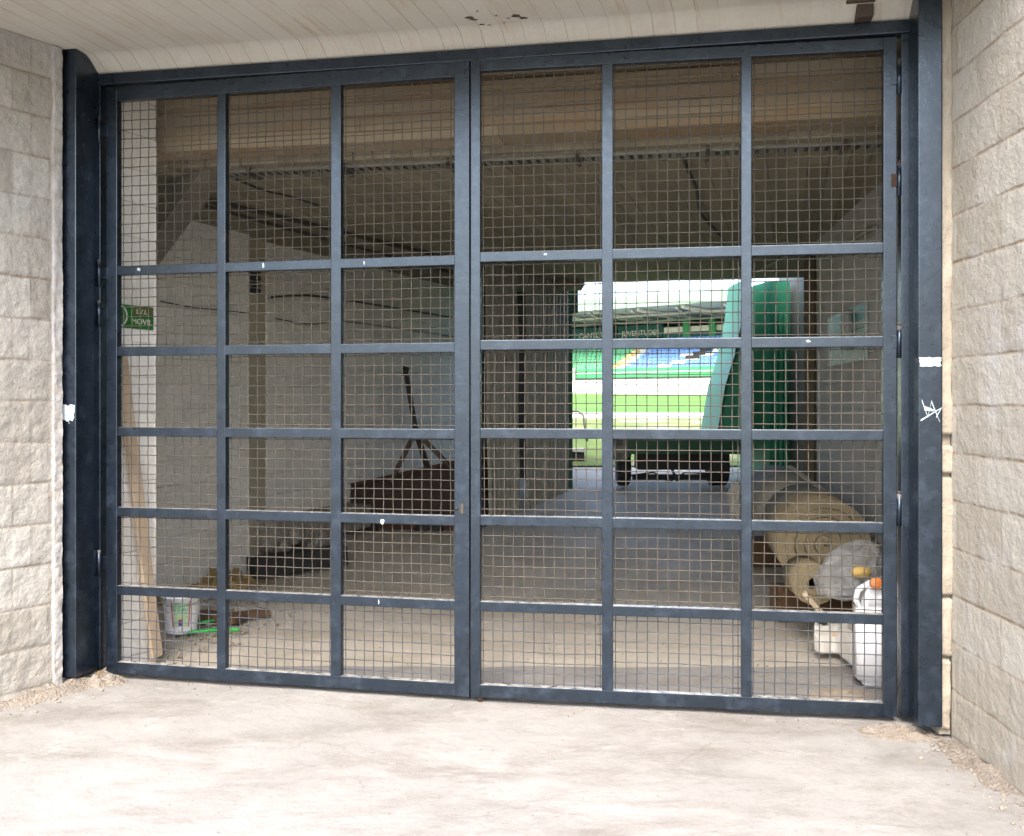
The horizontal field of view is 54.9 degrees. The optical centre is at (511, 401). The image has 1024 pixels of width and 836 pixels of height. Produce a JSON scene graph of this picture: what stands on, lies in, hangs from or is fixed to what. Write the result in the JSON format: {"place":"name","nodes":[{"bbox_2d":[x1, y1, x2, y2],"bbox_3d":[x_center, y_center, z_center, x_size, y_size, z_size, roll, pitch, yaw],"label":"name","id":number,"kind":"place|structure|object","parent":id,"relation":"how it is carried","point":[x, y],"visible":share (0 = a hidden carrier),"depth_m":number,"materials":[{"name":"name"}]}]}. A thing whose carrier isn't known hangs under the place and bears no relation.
{"place":"outdoors","nodes":[
{"label":"outdoors","id":0,"kind":"place"},
{"bbox_2d":[152,467,851,666],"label":"passage floor","id":1,"kind":"structure","parent":0,"point":[559,504],"depth_m":7.78,"materials":[{"name":"concrete"}]},
{"bbox_2d":[122,100,155,661],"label":"block pier","id":2,"kind":"structure","parent":1,"relation":"on","point":[136,340],"depth_m":5.70,"materials":[{"name":"beige concrete"}]},
{"bbox_2d":[122,304,152,329],"bbox_3d":[-2.159,-0.484,5.664,0.017,0.132,0.250,0,0,26],"label":"green sign","id":3,"kind":"object","parent":2,"relation":"attached to","point":[135,312],"visible":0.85,"depth_m":5.66,"materials":[{"name":"paint"}]},
{"bbox_2d":[122,346,162,659],"bbox_3d":[-2.134,0.588,5.625,0.047,1.805,0.315,0,0,38],"label":"plank","id":4,"kind":"object","parent":1,"relation":"on","point":[135,498],"visible":0.61,"depth_m":5.62,"materials":[{"name":"beige wood"}]},
{"bbox_2d":[157,584,198,605],"bbox_3d":[-2.632,1.485,7.744,0.418,0.073,1.024,0,0,27],"label":"dirt heap","id":5,"kind":"object","parent":1,"relation":"on","point":[159,604],"visible":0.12,"depth_m":7.50,"materials":[{"name":"soil"}]},
{"bbox_2d":[196,568,272,589],"bbox_3d":[-2.359,1.434,8.101,0.425,0.175,0.713,0,0,38],"label":"foam heap","id":6,"kind":"object","parent":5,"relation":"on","point":[235,580],"visible":0.48,"depth_m":8.04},
{"bbox_2d":[159,597,200,634],"bbox_3d":[-2.158,1.374,6.431,0.281,0.262,0.273,0,0,-8],"label":"bucket","id":7,"kind":"object","parent":1,"relation":"on","point":[178,617],"visible":0.75,"depth_m":6.34,"materials":[{"name":"white plastic"}]},
{"bbox_2d":[155,221,248,586],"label":"block wall","id":8,"kind":"structure","parent":1,"relation":"on","point":[235,409],"depth_m":7.98,"materials":[{"name":"grey concrete"}]},
{"bbox_2d":[160,301,247,312],"bbox_3d":[-2.493,-0.763,8.055,0.010,0.026,1.062,0,0,23],"label":"cable","id":9,"kind":"object","parent":8,"relation":"attached to","point":[201,308],"visible":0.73,"depth_m":7.96,"materials":[{"name":"black rubber"}]},
{"bbox_2d":[198,619,213,624],"bbox_3d":[-2.058,1.484,6.633,0.178,0.027,0.032,0,0,-43],"label":"hose","id":10,"kind":"object","parent":1,"relation":"on","point":[206,621],"visible":0.54,"depth_m":6.62,"materials":[{"name":"green plastic"}]},
{"bbox_2d":[187,628,238,634],"bbox_3d":[-1.938,1.486,6.391,0.322,0.026,0.048,0,0,-16],"label":"hose","id":11,"kind":"object","parent":1,"relation":"on","point":[215,630],"visible":0.63,"depth_m":6.38,"materials":[{"name":"green plastic"}]},
{"bbox_2d":[198,610,246,623],"bbox_3d":[-2.025,1.475,6.745,0.376,0.050,0.160,0,0,15],"label":"board","id":12,"kind":"object","parent":1,"relation":"on","point":[214,617],"visible":0.39,"depth_m":6.69,"materials":[{"name":"brown wood"}]},
{"bbox_2d":[238,608,269,617],"bbox_3d":[-1.798,1.478,6.856,0.216,0.045,0.070,0,0,-36],"label":"offcut","id":13,"kind":"object","parent":1,"relation":"on","point":[253,613],"visible":0.55,"depth_m":6.84,"materials":[{"name":"brown wood"}]},
{"bbox_2d":[249,235,265,555],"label":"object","id":14,"kind":"structure","parent":1,"relation":"on","point":[260,316],"depth_m":8.78,"materials":[{"name":"paint"}]},
{"bbox_2d":[250,272,260,292],"bbox_3d":[-2.277,-1.058,8.675,0.110,0.200,0.090,0,0,0],"label":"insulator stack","id":15,"kind":"object","parent":14,"relation":"attached to","point":[253,278],"visible":0.6,"depth_m":8.63,"materials":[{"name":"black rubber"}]},
{"bbox_2d":[258,539,291,553],"bbox_3d":[-2.138,1.296,8.858,0.322,0.148,0.217,0,0,27],"label":"rubble stone","id":16,"kind":"object","parent":1,"relation":"on","point":[270,550],"visible":0.46,"depth_m":8.77,"materials":[{"name":"stone"}]},
{"bbox_2d":[246,545,347,578],"bbox_3d":[-1.878,1.399,8.649,0.866,0.201,0.200,0,0,-34],"label":"sleeper","id":17,"kind":"object","parent":1,"relation":"on","point":[307,563],"visible":0.56,"depth_m":8.53,"materials":[{"name":"black wood"}]},
{"bbox_2d":[294,531,329,547],"bbox_3d":[-1.905,1.316,9.393,0.329,0.207,0.340,0,0,27],"label":"rubble stone","id":18,"kind":"object","parent":1,"relation":"on","point":[316,542],"visible":0.34,"depth_m":9.26,"materials":[{"name":"stone"}]},
{"bbox_2d":[344,533,356,543],"bbox_3d":[-1.726,1.433,9.826,0.326,0.236,0.288,0,0,27],"label":"rubble stone","id":19,"kind":"object","parent":1,"relation":"on","point":[349,537],"visible":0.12,"depth_m":9.76,"materials":[{"name":"stone"}]},
{"bbox_2d":[266,242,453,553],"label":"block wall","id":20,"kind":"structure","parent":1,"relation":"on","point":[378,379],"depth_m":10.36,"materials":[{"name":"grey concrete"}]},
{"bbox_2d":[255,503,370,547],"bbox_3d":[-1.889,1.170,9.442,0.280,0.240,1.581,0,0,24],"label":"stone ledge","id":21,"kind":"object","parent":20,"relation":"attached to","point":[288,533],"visible":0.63,"depth_m":8.94,"materials":[{"name":"stone"}]},
{"bbox_2d":[291,526,304,544],"bbox_3d":[-2.067,1.212,9.005,0.337,0.191,0.279,0,0,27],"label":"rubble stone","id":22,"kind":"object","parent":21,"relation":"on","point":[298,534],"visible":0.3,"depth_m":8.92,"materials":[{"name":"stone"}]},
{"bbox_2d":[271,294,453,317],"bbox_3d":[-1.469,-1.006,10.718,0.020,0.124,3.743,0,0,23],"label":"cable","id":23,"kind":"object","parent":20,"relation":"attached to","point":[299,295],"visible":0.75,"depth_m":10.41,"materials":[{"name":"black rubber"}]},
{"bbox_2d":[275,318,453,336],"bbox_3d":[-1.457,-0.790,10.746,0.012,0.091,3.683,0,0,23],"label":"cable","id":24,"kind":"object","parent":20,"relation":"attached to","point":[364,323],"visible":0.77,"depth_m":10.54,"materials":[{"name":"black rubber"}]},
{"bbox_2d":[350,366,487,531],"bbox_3d":[-0.897,0.568,10.573,1.667,1.873,0.854,0,0,0],"label":"old cart","id":25,"kind":"object","parent":1,"relation":"on","point":[426,494],"visible":0.34,"depth_m":10.30,"materials":[{"name":"brown metal"}]},
{"bbox_2d":[485,265,519,514],"bbox_3d":[-0.104,-0.071,10.762,0.087,2.758,0.808,0,0,26],"label":"corrugated sheet","id":26,"kind":"object","parent":1,"relation":"on","point":[499,377],"visible":0.73,"depth_m":10.72,"materials":[{"name":"metal"}]},
{"bbox_2d":[482,291,525,477],"bbox_3d":[-0.024,-0.125,13.172,1.031,3.350,0.200,0,0,-14],"label":"door frame","id":27,"kind":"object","parent":1,"relation":"on","point":[522,368],"depth_m":13.10,"materials":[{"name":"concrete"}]},
{"bbox_2d":[152,563,878,716],"bbox_3d":[-0.237,1.472,7.031,4.843,0.104,4.631,0,0,0],"label":"grit","id":28,"kind":"object","parent":1,"relation":"on","point":[277,624],"visible":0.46,"depth_m":6.19,"materials":[{"name":"beige gravel"}]},
{"bbox_2d":[525,275,568,508],"bbox_3d":[0.429,-0.113,11.786,0.077,2.674,1.198,0,0,27],"label":"corrugated sheet","id":29,"kind":"object","parent":1,"relation":"on","point":[550,388],"visible":0.8,"depth_m":11.74,"materials":[{"name":"metal"}]},
{"bbox_2d":[568,291,577,487],"bbox_3d":[0.774,-0.177,12.508,0.125,2.546,0.120,0,0,0],"label":"green post","id":30,"kind":"object","parent":1,"relation":"on","point":[570,365],"visible":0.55,"depth_m":12.45,"materials":[{"name":"metal"}]},
{"bbox_2d":[613,281,740,485],"bbox_3d":[2.104,-0.234,12.740,1.746,2.617,1.220,0,0,0],"label":"skip trailer","id":31,"kind":"object","parent":1,"relation":"on","point":[694,444],"visible":0.74,"depth_m":12.35,"materials":[{"name":"green paint"}]},
{"bbox_2d":[727,480,740,518],"bbox_3d":[2.409,1.081,10.598,0.178,0.480,0.222,0,0,0],"label":"cement sack","id":32,"kind":"object","parent":1,"relation":"on","point":[735,498],"visible":0.54,"depth_m":10.53,"materials":[{"name":"grey paper"}]},
{"bbox_2d":[740,281,789,473],"bbox_3d":[3.329,-0.221,13.050,0.430,2.646,1.700,0,0,0],"label":"waste container","id":33,"kind":"object","parent":1,"relation":"on","point":[769,375],"visible":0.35,"depth_m":12.41,"materials":[{"name":"green metal"}]},
{"bbox_2d":[752,536,781,566],"bbox_3d":[2.425,1.350,8.899,0.620,0.253,0.180,0,0,-6],"label":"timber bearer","id":34,"kind":"object","parent":1,"relation":"on","point":[759,558],"visible":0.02,"depth_m":8.79,"materials":[{"name":"brown wood"}]},
{"bbox_2d":[752,465,809,534],"bbox_3d":[2.396,0.915,8.514,0.650,0.632,1.599,0,0,8],"label":"foam roll","id":35,"kind":"object","parent":1,"relation":"on","point":[768,486],"visible":0.19,"depth_m":8.26,"materials":[{"name":"grey plastic"}]},
{"bbox_2d":[778,277,803,473],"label":"block wall","id":36,"kind":"structure","parent":1,"relation":"on","point":[800,355],"depth_m":12.48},
{"bbox_2d":[804,256,816,481],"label":"block pier","id":37,"kind":"structure","parent":1,"relation":"on","point":[812,386],"depth_m":9.48,"materials":[{"name":"concrete"}]},
{"bbox_2d":[782,555,838,604],"bbox_3d":[1.903,1.139,6.297,0.279,0.252,0.366,0,0,5],"label":"foam roll","id":38,"kind":"object","parent":1,"relation":"on","point":[813,580],"visible":0.76,"depth_m":6.13,"materials":[{"name":"beige plastic"}]},
{"bbox_2d":[770,582,861,621],"bbox_3d":[2.135,1.399,6.899,0.620,0.243,0.180,0,0,-6],"label":"timber bearer","id":39,"kind":"object","parent":1,"relation":"on","point":[792,601],"visible":0.3,"depth_m":6.82,"materials":[{"name":"wood"}]},
{"bbox_2d":[761,484,879,589],"bbox_3d":[2.187,0.951,7.081,0.669,0.640,1.004,0,0,8],"label":"foam roll","id":40,"kind":"object","parent":39,"relation":"on","point":[824,538],"visible":0.64,"depth_m":6.61,"materials":[{"name":"beige plastic"}]},
{"bbox_2d":[787,465,835,496],"bbox_3d":[2.316,0.651,7.400,0.040,0.276,1.018,0,0,-10],"label":"lath","id":41,"kind":"object","parent":40,"relation":"on","point":[800,474],"visible":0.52,"depth_m":7.63,"materials":[{"name":"wood"}]},
{"bbox_2d":[814,623,851,663],"bbox_3d":[1.923,1.396,5.777,0.302,0.174,0.551,0,0,21],"label":"cloth sheet","id":42,"kind":"object","parent":1,"relation":"on","point":[836,647],"visible":0.49,"depth_m":5.82,"materials":[{"name":"white fabric"}]},
{"bbox_2d":[802,590,833,624],"bbox_3d":[1.873,1.276,5.975,0.221,0.246,0.050,0,0,14],"label":"wood scrap","id":43,"kind":"object","parent":42,"relation":"on","point":[813,603],"visible":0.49,"depth_m":5.96,"materials":[{"name":"beige wood"}]},
{"bbox_2d":[831,629,851,635],"bbox_3d":[1.968,1.377,5.875,0.100,0.082,0.214,0,0,-44],"label":"wood scrap","id":44,"kind":"object","parent":42,"relation":"on","point":[834,633],"visible":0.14,"depth_m":5.85,"materials":[{"name":"beige wood"}]},
{"bbox_3d":[1.978,0.982,5.756,0.420,0.354,0.339,0,0,0],"label":"plastic bag","id":45,"kind":"object","parent":42,"relation":"on","visible":0},
{"bbox_2d":[851,567,871,578],"bbox_3d":[1.976,0.967,5.570,0.115,0.075,0.064,0,0,0],"label":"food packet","id":46,"kind":"object","parent":45,"relation":"in","point":[858,571],"visible":0.73,"depth_m":5.55},
{"bbox_2d":[816,182,950,661],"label":"block wall","id":47,"kind":"structure","parent":1,"relation":"on","point":[869,397],"depth_m":7.33,"materials":[{"name":"grey concrete"}]},
{"bbox_2d":[828,302,867,366],"bbox_3d":[2.580,-0.499,7.609,0.012,0.412,1.422,0,0,7],"label":"notice board","id":48,"kind":"object","parent":47,"relation":"attached to","point":[859,328],"visible":0.47,"depth_m":7.39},
{"bbox_2d":[841,309,852,350],"bbox_3d":[2.519,-0.537,7.392,0.100,0.310,0.100,0,0,0],"label":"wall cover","id":49,"kind":"object","parent":48,"relation":"attached to","point":[847,328],"depth_m":7.35,"materials":[{"name":"grey plastic"}]},
{"bbox_2d":[817,224,878,261],"bbox_3d":[2.570,-1.209,7.629,0.039,0.117,2.102,0,0,7],"label":"pipe","id":50,"kind":"object","parent":47,"relation":"attached to","point":[859,235],"visible":0.56,"depth_m":7.06,"materials":[{"name":"grey metal"}]},
{"bbox_2d":[0,666,1023,835],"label":"pavement","id":51,"kind":"structure","parent":0,"point":[217,752],"depth_m":4.09,"materials":[{"name":"concrete"}]},
{"bbox_2d":[0,28,60,701],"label":"block wall","id":52,"kind":"structure","parent":51,"relation":"on","point":[26,113],"depth_m":5.00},
{"bbox_2d":[51,46,62,684],"bbox_3d":[-2.417,-0.175,5.164,0.114,3.350,0.063,0,0,33],"label":"mortar strip","id":53,"kind":"object","parent":52,"relation":"attached to","point":[56,355],"visible":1,"depth_m":5.14,"materials":[{"name":"paint"}]},
{"bbox_2d":[0,0,912,73],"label":"canopy slab","id":54,"kind":"structure","parent":52,"relation":"on","point":[112,36],"depth_m":4.80,"materials":[{"name":"white concrete"}]},
{"bbox_2d":[62,0,941,726],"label":"gateway","id":55,"kind":"object","parent":52,"relation":"attached to","point":[86,84],"visible":0.92,"depth_m":4.75,"materials":[{"name":"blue metal"}]},
{"bbox_2d":[97,60,470,696],"bbox_3d":[-1.232,-0.115,5.175,2.082,3.205,0.082,0,0,12],"label":"gate leaf","id":56,"kind":"object","parent":55,"relation":"attached to","point":[337,517],"visible":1,"depth_m":5.17,"materials":[{"name":"blue metal"}]},
{"bbox_2d":[471,36,901,717],"bbox_3d":[0.813,-0.106,4.801,2.063,3.225,0.064,0,0,9],"label":"gate leaf","id":57,"kind":"object","parent":55,"relation":"attached to","point":[887,342],"visible":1,"depth_m":4.80,"materials":[{"name":"blue metal"}]},
{"bbox_2d":[0,667,132,708],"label":"mortar heap","id":58,"kind":"object","parent":51,"relation":"on","point":[66,687],"visible":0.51,"depth_m":5.08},
{"bbox_2d":[87,673,127,687],"bbox_3d":[-2.198,1.490,5.288,0.312,0.065,0.187,0,0,-11],"label":"mortar heap","id":59,"kind":"object","parent":51,"relation":"on","point":[106,680],"visible":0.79,"depth_m":5.26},
{"bbox_2d":[0,679,1023,835],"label":"grit","id":60,"kind":"object","parent":51,"relation":"on","point":[1002,808],"visible":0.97,"depth_m":4.25,"materials":[{"name":"beige gravel"}]},
{"bbox_2d":[805,688,876,699],"bbox_3d":[1.703,1.506,5.080,0.540,0.032,0.333,0,0,0],"label":"dirt heap","id":61,"kind":"object","parent":51,"relation":"on","point":[848,692],"visible":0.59,"depth_m":5.07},
{"bbox_2d":[853,578,897,686],"bbox_3d":[1.954,1.209,5.241,0.281,0.582,0.222,0,0,8],"label":"jerrycan","id":62,"kind":"object","parent":51,"relation":"on","point":[858,648],"visible":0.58,"depth_m":5.18,"materials":[{"name":"white plastic"}]},
{"bbox_2d":[854,722,945,741],"bbox_3d":[1.765,1.494,4.492,0.501,0.055,0.234,0,0,11],"label":"mortar heap","id":63,"kind":"object","parent":51,"relation":"on","point":[893,731],"visible":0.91,"depth_m":4.46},
{"bbox_2d":[936,739,1020,796],"bbox_3d":[1.946,1.499,4.069,0.254,0.047,0.878,0,0,0],"label":"mortar heap","id":64,"kind":"object","parent":51,"relation":"on","point":[990,776],"visible":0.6,"depth_m":4.03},
{"bbox_2d":[950,0,1023,797],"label":"block wall","id":65,"kind":"structure","parent":51,"relation":"on","point":[987,657],"depth_m":4.05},
{"bbox_2d":[930,0,952,733],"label":"mortar strip","id":66,"kind":"object","parent":65,"relation":"attached to","point":[947,399],"visible":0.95,"depth_m":4.41,"materials":[{"name":"paint"}]},
{"bbox_2d":[156,126,897,291],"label":"passage ceiling","id":67,"kind":"structure","parent":0,"point":[672,206],"depth_m":7.20,"materials":[{"name":"grey concrete"}]},
{"bbox_2d":[156,159,216,263],"bbox_3d":[-2.191,-1.316,6.525,1.144,0.704,0.170,0,0,45],"label":"steel girder","id":68,"kind":"object","parent":67,"relation":"attached to","point":[204,177],"visible":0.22,"depth_m":6.46,"materials":[{"name":"grey metal"}]},
{"bbox_2d":[235,178,319,206],"bbox_3d":[-1.557,-1.423,6.819,0.178,0.059,0.953,0,0,25],"label":"cable","id":69,"kind":"object","parent":67,"relation":"attached to","point":[248,184],"visible":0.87,"depth_m":6.71,"materials":[{"name":"black rubber"}]},
{"bbox_2d":[205,199,443,255],"bbox_3d":[-1.359,-1.431,8.475,0.071,0.034,3.419,0,0,28],"label":"pipe","id":70,"kind":"object","parent":67,"relation":"attached to","point":[270,214],"visible":0.64,"depth_m":7.97,"materials":[{"name":"brown metal"}]},
{"bbox_2d":[205,204,453,273],"bbox_3d":[-1.438,-1.431,9.125,0.050,0.027,4.155,0,0,23],"label":"pipe","id":71,"kind":"object","parent":67,"relation":"attached to","point":[290,229],"visible":0.69,"depth_m":8.29,"materials":[{"name":"brown metal"}]},
{"bbox_2d":[155,43,897,161],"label":"concrete beam","id":72,"kind":"structure","parent":67,"relation":"attached to","point":[673,101],"depth_m":5.50,"materials":[{"name":"grey concrete"}]},
{"bbox_2d":[229,138,897,179],"bbox_3d":[1.103,-1.430,5.689,5.970,0.100,0.180,0,0,11],"label":"cable tray","id":73,"kind":"object","parent":67,"relation":"hanging from","point":[549,158],"visible":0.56,"depth_m":5.81,"materials":[{"name":"grey metal"}]},
{"bbox_2d":[557,279,583,290],"bbox_3d":[0.705,-1.412,11.950,0.310,0.084,0.500,0,0,0],"label":"ceiling corbel","id":74,"kind":"object","parent":67,"relation":"attached to","point":[571,287],"visible":0.69,"depth_m":11.70,"materials":[{"name":"grey concrete"}]},
{"bbox_2d":[680,153,720,236],"bbox_3d":[1.375,-1.425,7.155,0.089,0.073,3.090,0,0,16],"label":"cable","id":75,"kind":"object","parent":67,"relation":"attached to","point":[697,194],"visible":0.84,"depth_m":6.61,"materials":[{"name":"black rubber"}]},
{"bbox_2d":[757,256,786,270],"bbox_3d":[2.644,-1.400,9.860,0.025,0.023,1.492,0,0,0],"label":"pipe","id":76,"kind":"object","parent":67,"relation":"attached to","point":[770,264],"visible":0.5,"depth_m":9.99,"materials":[{"name":"grey metal"}]},
{"bbox_2d":[573,413,702,417],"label":"perimeter path","id":77,"kind":"structure","parent":0,"point":[634,414],"depth_m":27.34,"materials":[{"name":"beige concrete"}]},
{"bbox_2d":[573,394,705,412],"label":"football pitch","id":78,"kind":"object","parent":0,"point":[641,400],"depth_m":43.96,"materials":[{"name":"green plant"}]},
{"bbox_2d":[573,392,706,394],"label":"perimeter paving","id":79,"kind":"structure","parent":0,"point":[694,393],"depth_m":84.38,"materials":[{"name":"grey concrete"}]},
{"bbox_2d":[573,378,709,392],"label":"advertising boards","id":80,"kind":"object","parent":79,"relation":"on","point":[581,387],"visible":0.08,"depth_m":93.64,"materials":[{"name":"white plastic"}]},
{"bbox_2d":[573,418,739,465],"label":"worn grass verge","id":81,"kind":"structure","parent":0,"point":[591,444],"depth_m":20.68,"materials":[{"name":"green plant"}]},
{"bbox_2d":[573,448,585,460],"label":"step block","id":82,"kind":"structure","parent":81,"relation":"on","point":[580,454],"depth_m":14.37,"materials":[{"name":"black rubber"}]},
{"bbox_2d":[573,409,587,440],"bbox_3d":[0.997,0.395,16.364,0.543,0.524,0.044,0,0,0],"label":"hoop barrier","id":83,"kind":"object","parent":81,"relation":"on","point":[578,411],"visible":0.35,"depth_m":16.34,"materials":[{"name":"white metal"}]},
{"bbox_2d":[573,466,739,466],"bbox_3d":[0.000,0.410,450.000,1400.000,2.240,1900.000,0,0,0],"label":"ground","id":84,"kind":"structure","parent":0,"point":[614,466],"depth_m":14.08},
{"bbox_2d":[573,288,727,391],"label":"stadium stand","id":85,"kind":"object","parent":84,"relation":"on","point":[662,328],"visible":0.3,"depth_m":98.47,"materials":[{"name":"paint"}]},
{"bbox_2d":[578,278,777,299],"label":"sky","id":86,"kind":"structure","parent":0,"point":[705,284],"materials":[{"name":"white"}]}
]}

